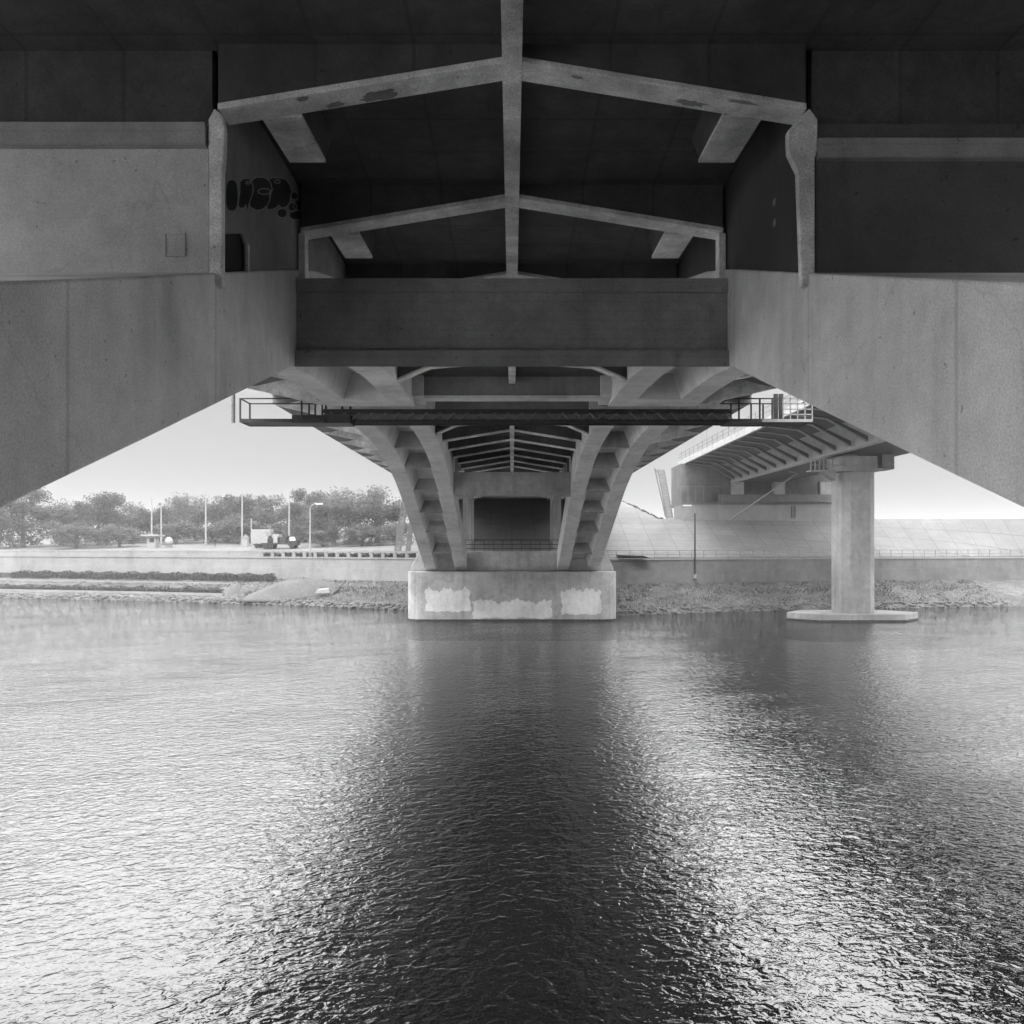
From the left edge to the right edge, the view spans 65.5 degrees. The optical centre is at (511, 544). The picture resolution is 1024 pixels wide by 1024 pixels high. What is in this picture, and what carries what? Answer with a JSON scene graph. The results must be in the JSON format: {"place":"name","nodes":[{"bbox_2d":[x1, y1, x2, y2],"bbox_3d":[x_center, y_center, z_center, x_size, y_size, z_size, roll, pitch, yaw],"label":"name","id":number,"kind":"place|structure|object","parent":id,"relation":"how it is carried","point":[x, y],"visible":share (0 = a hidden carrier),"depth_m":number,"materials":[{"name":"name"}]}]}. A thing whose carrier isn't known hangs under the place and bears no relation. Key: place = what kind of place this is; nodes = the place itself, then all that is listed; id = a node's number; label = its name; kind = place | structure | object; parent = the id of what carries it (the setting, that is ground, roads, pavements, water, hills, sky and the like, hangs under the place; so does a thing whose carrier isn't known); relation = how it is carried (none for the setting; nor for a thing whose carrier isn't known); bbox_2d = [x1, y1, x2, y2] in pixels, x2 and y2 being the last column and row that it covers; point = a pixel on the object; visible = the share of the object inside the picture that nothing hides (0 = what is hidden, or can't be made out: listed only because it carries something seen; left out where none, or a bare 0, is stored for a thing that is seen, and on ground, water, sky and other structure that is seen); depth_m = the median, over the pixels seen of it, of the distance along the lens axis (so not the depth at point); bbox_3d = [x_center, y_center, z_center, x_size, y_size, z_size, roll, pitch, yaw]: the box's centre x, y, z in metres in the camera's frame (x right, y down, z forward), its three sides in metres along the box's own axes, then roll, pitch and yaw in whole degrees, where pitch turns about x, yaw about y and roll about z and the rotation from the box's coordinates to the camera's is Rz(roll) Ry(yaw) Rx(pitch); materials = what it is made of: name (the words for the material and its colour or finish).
{"place":"outdoors","nodes":[
{"label":"outdoors","id":0,"kind":"place"},
{"bbox_2d":[0,534,418,555],"bbox_3d":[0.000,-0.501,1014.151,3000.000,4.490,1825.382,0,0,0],"label":"ground","id":1,"kind":"structure","parent":0,"point":[219,546],"depth_m":146.31,"materials":[{"name":"grey concrete"}]},
{"bbox_2d":[0,504,25,546],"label":"tree","id":2,"kind":"object","parent":1,"relation":"on","point":[6,519],"visible":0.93,"depth_m":150.76,"materials":[{"name":"grey plant"}]},
{"bbox_2d":[0,487,61,546],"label":"tree","id":3,"kind":"object","parent":1,"relation":"on","point":[23,525],"visible":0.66,"depth_m":154.56,"materials":[{"name":"grey plant"}]},
{"bbox_2d":[20,498,94,545],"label":"tree","id":4,"kind":"object","parent":1,"relation":"on","point":[63,513],"visible":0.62,"depth_m":155.33,"materials":[{"name":"grey plant"}]},
{"bbox_2d":[47,519,101,547],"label":"bush","id":5,"kind":"object","parent":1,"relation":"on","point":[73,529],"visible":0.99,"depth_m":146.51,"materials":[{"name":"grey plant"}]},
{"bbox_2d":[64,491,134,543],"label":"tree","id":6,"kind":"object","parent":1,"relation":"on","point":[102,513],"visible":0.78,"depth_m":157.78,"materials":[{"name":"grey plant"}]},
{"bbox_2d":[94,524,145,546],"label":"bush","id":7,"kind":"object","parent":1,"relation":"on","point":[117,534],"visible":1,"depth_m":149.35,"materials":[{"name":"grey plant"}]},
{"bbox_2d":[102,501,158,542],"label":"tree","id":8,"kind":"object","parent":1,"relation":"on","point":[139,520],"visible":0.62,"depth_m":164.50,"materials":[{"name":"grey plant"}]},
{"bbox_2d":[151,498,152,534],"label":"light pole","id":9,"kind":"object","parent":1,"relation":"on","point":[151,519],"visible":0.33,"depth_m":149.89,"materials":[{"name":"grey metal"}]},
{"bbox_2d":[141,535,164,547],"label":"booth","id":10,"kind":"object","parent":1,"relation":"on","point":[152,541],"visible":0.91,"depth_m":145.20,"materials":[{"name":"white paint"}]},
{"bbox_2d":[133,507,178,540],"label":"tree","id":11,"kind":"object","parent":1,"relation":"on","point":[164,520],"visible":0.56,"depth_m":166.59,"materials":[{"name":"grey plant"}]},
{"bbox_2d":[159,503,162,545],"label":"light pole","id":12,"kind":"object","parent":1,"relation":"on","point":[160,543],"visible":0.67,"depth_m":151.90,"materials":[{"name":"grey metal"}]},
{"bbox_2d":[164,537,172,547],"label":"round tank","id":13,"kind":"object","parent":1,"relation":"on","point":[168,541],"visible":0.99,"depth_m":145.50,"materials":[{"name":"white paint"}]},
{"bbox_2d":[149,520,200,543],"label":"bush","id":14,"kind":"object","parent":1,"relation":"on","point":[172,528],"visible":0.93,"depth_m":159.13,"materials":[{"name":"grey plant"}]},
{"bbox_2d":[152,497,203,536],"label":"tree","id":15,"kind":"object","parent":1,"relation":"on","point":[179,517],"visible":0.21,"depth_m":180.97,"materials":[{"name":"grey plant"}]},
{"bbox_2d":[168,492,221,540],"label":"tree","id":16,"kind":"object","parent":1,"relation":"on","point":[196,519],"visible":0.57,"depth_m":169.77,"materials":[{"name":"grey plant"}]},
{"bbox_2d":[1,495,407,534],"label":"distant wood","id":17,"kind":"object","parent":1,"relation":"on","point":[159,522],"visible":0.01,"depth_m":244.83,"materials":[{"name":"grey plant"}]},
{"bbox_2d":[204,491,207,545],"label":"light pole","id":18,"kind":"object","parent":1,"relation":"on","point":[205,543],"visible":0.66,"depth_m":149.88,"materials":[{"name":"grey metal"}]},
{"bbox_2d":[192,524,229,542],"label":"bush","id":19,"kind":"object","parent":1,"relation":"on","point":[211,532],"visible":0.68,"depth_m":160.55,"materials":[{"name":"grey plant"}]},
{"bbox_2d":[200,494,259,541],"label":"tree","id":20,"kind":"object","parent":1,"relation":"on","point":[214,514],"visible":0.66,"depth_m":164.65,"materials":[{"name":"grey plant"}]},
{"bbox_2d":[203,512,271,542],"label":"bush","id":21,"kind":"object","parent":1,"relation":"on","point":[231,524],"visible":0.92,"depth_m":156.50,"materials":[{"name":"grey plant"}]},
{"bbox_2d":[240,491,242,545],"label":"light pole","id":22,"kind":"object","parent":1,"relation":"on","point":[241,520],"visible":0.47,"depth_m":147.90,"materials":[{"name":"grey metal"}]},
{"bbox_2d":[213,494,275,537],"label":"tree","id":23,"kind":"object","parent":1,"relation":"on","point":[259,497],"visible":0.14,"depth_m":167.79,"materials":[{"name":"grey plant"}]},
{"bbox_2d":[242,535,248,546],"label":"hut","id":24,"kind":"object","parent":1,"relation":"on","point":[245,540],"visible":0.82,"depth_m":144.50,"materials":[{"name":"white paint"}]},
{"bbox_2d":[252,529,277,547],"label":"box trailer","id":25,"kind":"object","parent":1,"relation":"on","point":[257,534],"visible":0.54,"depth_m":138.90,"materials":[{"name":"white paint"}]},
{"bbox_2d":[244,493,295,533],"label":"tree","id":26,"kind":"object","parent":1,"relation":"on","point":[261,514],"visible":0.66,"depth_m":166.85,"materials":[{"name":"grey plant"}]},
{"bbox_2d":[261,536,299,548],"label":"flatbed truck","id":27,"kind":"object","parent":1,"relation":"on","point":[293,542],"visible":0.99,"depth_m":134.95,"materials":[{"name":"metal"}]},
{"bbox_2d":[262,536,271,542],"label":"crate","id":28,"kind":"object","parent":27,"relation":"on","point":[264,539],"visible":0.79,"depth_m":135.10,"materials":[{"name":"white paint"}]},
{"bbox_2d":[272,534,281,542],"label":"crate","id":29,"kind":"object","parent":27,"relation":"on","point":[275,537],"visible":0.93,"depth_m":135.10,"materials":[{"name":"white paint"}]},
{"bbox_2d":[279,537,287,542],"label":"crate","id":30,"kind":"object","parent":27,"relation":"on","point":[283,539],"visible":0.86,"depth_m":135.10,"materials":[{"name":"metal"}]},
{"bbox_2d":[287,491,289,545],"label":"light pole","id":31,"kind":"object","parent":1,"relation":"on","point":[289,518],"visible":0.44,"depth_m":145.90,"materials":[{"name":"grey metal"}]},
{"bbox_2d":[265,522,312,540],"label":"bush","id":32,"kind":"object","parent":1,"relation":"on","point":[295,529],"visible":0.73,"depth_m":155.02,"materials":[{"name":"grey plant"}]},
{"bbox_2d":[281,501,328,541],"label":"tree","id":33,"kind":"object","parent":1,"relation":"on","point":[296,511],"visible":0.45,"depth_m":157.93,"materials":[{"name":"grey plant"}]},
{"bbox_2d":[287,488,342,534],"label":"tree","id":34,"kind":"object","parent":1,"relation":"on","point":[299,496],"visible":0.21,"depth_m":170.75,"materials":[{"name":"grey plant"}]},
{"bbox_2d":[309,503,322,556],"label":"street lamp","id":35,"kind":"object","parent":1,"relation":"on","point":[310,554],"visible":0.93,"depth_m":107.18,"materials":[{"name":"grey metal"}]},
{"bbox_2d":[299,528,341,546],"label":"bush","id":36,"kind":"object","parent":1,"relation":"on","point":[321,535],"visible":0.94,"depth_m":139.33,"materials":[{"name":"grey plant"}]},
{"bbox_2d":[299,494,363,544],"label":"tree","id":37,"kind":"object","parent":1,"relation":"on","point":[337,511],"visible":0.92,"depth_m":144.02,"materials":[{"name":"grey plant"}]},
{"bbox_2d":[323,486,381,540],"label":"tree","id":38,"kind":"object","parent":1,"relation":"on","point":[342,495],"visible":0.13,"depth_m":153.14,"materials":[{"name":"grey plant"}]},
{"bbox_2d":[339,523,384,545],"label":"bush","id":39,"kind":"object","parent":1,"relation":"on","point":[371,533],"visible":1,"depth_m":138.03,"materials":[{"name":"grey plant"}]},
{"bbox_2d":[342,485,409,542],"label":"tree","id":40,"kind":"object","parent":1,"relation":"on","point":[373,510],"visible":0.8,"depth_m":147.57,"materials":[{"name":"grey plant"}]},
{"bbox_2d":[368,520,415,543],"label":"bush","id":41,"kind":"object","parent":1,"relation":"on","point":[390,531],"visible":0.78,"depth_m":139.29,"materials":[{"name":"grey plant"}]},
{"bbox_2d":[394,502,406,550],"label":"leaning truss","id":42,"kind":"object","parent":1,"relation":"on","point":[401,526],"visible":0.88,"depth_m":107.90,"materials":[{"name":"metal"}]},
{"bbox_2d":[405,522,412,550],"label":"leaning truss","id":43,"kind":"object","parent":1,"relation":"on","point":[408,543],"visible":0.48,"depth_m":107.90,"materials":[{"name":"metal"}]},
{"bbox_2d":[0,598,1023,1023],"bbox_3d":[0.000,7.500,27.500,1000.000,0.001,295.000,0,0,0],"label":"water","id":44,"kind":"structure","parent":0,"point":[252,814],"depth_m":21.86,"materials":[{"name":"grey liquid"}]},
{"bbox_2d":[671,394,918,621],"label":"girder bridge","id":45,"kind":"structure","parent":44,"relation":"in","point":[836,463],"depth_m":81.97,"materials":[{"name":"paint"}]},
{"bbox_2d":[729,471,798,519],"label":"drain pipe","id":46,"kind":"object","parent":45,"relation":"attached to","point":[767,493],"visible":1,"depth_m":101.36,"materials":[{"name":"grey metal"}]},
{"bbox_2d":[0,577,1023,614],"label":"river bank","id":47,"kind":"structure","parent":0,"point":[1011,592],"depth_m":96.70,"materials":[{"name":"grey plant"}]},
{"bbox_2d":[0,589,222,595],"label":"stone kerb","id":48,"kind":"structure","parent":47,"relation":"on","point":[124,592],"depth_m":108.20,"materials":[{"name":"stone"}]},
{"bbox_2d":[0,583,223,592],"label":"ivy bed","id":49,"kind":"object","parent":47,"relation":"on","point":[112,588],"visible":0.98,"depth_m":109.28,"materials":[{"name":"grey plant"}]},
{"bbox_2d":[0,579,232,584],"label":"stone kerb","id":50,"kind":"structure","parent":47,"relation":"on","point":[220,583],"depth_m":112.80,"materials":[{"name":"stone"}]},
{"bbox_2d":[0,570,275,581],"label":"hedge","id":51,"kind":"object","parent":47,"relation":"on","point":[201,576],"visible":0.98,"depth_m":113.29,"materials":[{"name":"grey plant"}]},
{"bbox_2d":[0,555,414,580],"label":"quay wall","id":52,"kind":"structure","parent":47,"relation":"on","point":[368,568],"depth_m":110.20,"materials":[{"name":"concrete"}]},
{"bbox_2d":[0,550,418,557],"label":"parapet","id":53,"kind":"structure","parent":52,"relation":"on","point":[135,553],"depth_m":113.83,"materials":[{"name":"concrete"}]},
{"bbox_2d":[264,550,415,557],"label":"railing","id":54,"kind":"object","parent":52,"relation":"on","point":[343,554],"visible":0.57,"depth_m":105.69,"materials":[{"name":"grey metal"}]},
{"bbox_2d":[223,583,241,595],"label":"gravel heap","id":55,"kind":"object","parent":47,"relation":"on","point":[232,588],"visible":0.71,"depth_m":104.19,"materials":[{"name":"grey gravel"}]},
{"bbox_2d":[240,577,338,601],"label":"gravel heap","id":56,"kind":"object","parent":47,"relation":"on","point":[295,588],"visible":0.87,"depth_m":100.08,"materials":[{"name":"grey gravel"}]},
{"bbox_2d":[315,588,330,592],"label":"stone slab","id":57,"kind":"structure","parent":47,"relation":"on","point":[324,590],"depth_m":98.11,"materials":[{"name":"stone"}]},
{"bbox_2d":[332,581,348,593],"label":"fallen branch","id":58,"kind":"object","parent":47,"relation":"on","point":[339,588],"visible":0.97,"depth_m":99.40,"materials":[{"name":"wood"}]},
{"bbox_2d":[0,592,1007,615],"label":"rubble","id":59,"kind":"object","parent":47,"relation":"on","point":[342,604],"visible":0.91,"depth_m":95.93,"materials":[{"name":"grey stone"}]},
{"bbox_2d":[0,0,1023,620],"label":"arch bridge","id":60,"kind":"structure","parent":47,"relation":"on","point":[526,204],"depth_m":12.30,"materials":[{"name":"concrete"}]},
{"bbox_2d":[465,540,558,550],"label":"underpass railing","id":61,"kind":"object","parent":60,"relation":"on","point":[502,544],"visible":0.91,"depth_m":80.32,"materials":[{"name":"metal"}]},
{"bbox_2d":[239,394,812,426],"bbox_3d":[0.672,-6.595,38.935,27.515,1.510,1.530,0,0,0],"label":"inspection gantry","id":62,"kind":"object","parent":60,"relation":"hanging from","point":[343,417],"visible":0.94,"depth_m":38.65,"materials":[{"name":"metal"}]},
{"bbox_2d":[609,557,1023,583],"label":"quay wall","id":63,"kind":"structure","parent":47,"relation":"on","point":[659,570],"depth_m":99.54,"materials":[{"name":"concrete"}]},
{"bbox_2d":[617,555,647,557],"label":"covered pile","id":64,"kind":"object","parent":63,"relation":"on","point":[626,556],"visible":1,"depth_m":92.44,"materials":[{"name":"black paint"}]},
{"bbox_2d":[683,505,696,577],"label":"street lamp","id":65,"kind":"object","parent":63,"relation":"on","point":[694,575],"visible":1,"depth_m":95.60,"materials":[{"name":"metal"}]},
{"bbox_2d":[605,550,1023,558],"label":"promenade railing","id":66,"kind":"object","parent":63,"relation":"on","point":[879,553],"visible":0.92,"depth_m":98.55,"materials":[{"name":"metal"}]},
{"bbox_2d":[609,556,1023,558],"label":"promenade","id":67,"kind":"structure","parent":63,"relation":"on","point":[763,557],"depth_m":105.09,"materials":[{"name":"concrete"}]},
{"bbox_2d":[2,388,1023,534],"label":"sky","id":68,"kind":"structure","parent":0,"point":[201,452],"materials":[{"name":"white"}]},
{"bbox_2d":[459,499,1023,557],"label":"embankment slope","id":69,"kind":"structure","parent":0,"point":[511,521],"depth_m":107.82,"materials":[{"name":"grey concrete"}]},
{"bbox_2d":[622,501,663,518],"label":"debris pile","id":70,"kind":"object","parent":69,"relation":"on","point":[637,507],"visible":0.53,"depth_m":115.42,"materials":[{"name":"stone"}]},
{"bbox_2d":[654,468,665,516],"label":"slanting pole","id":71,"kind":"object","parent":69,"relation":"on","point":[656,471],"visible":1,"depth_m":112.42,"materials":[{"name":"metal"}]},
{"bbox_2d":[657,469,673,518],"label":"leaning truss","id":72,"kind":"object","parent":69,"relation":"on","point":[661,474],"visible":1,"depth_m":112.90,"materials":[{"name":"metal"}]}
]}

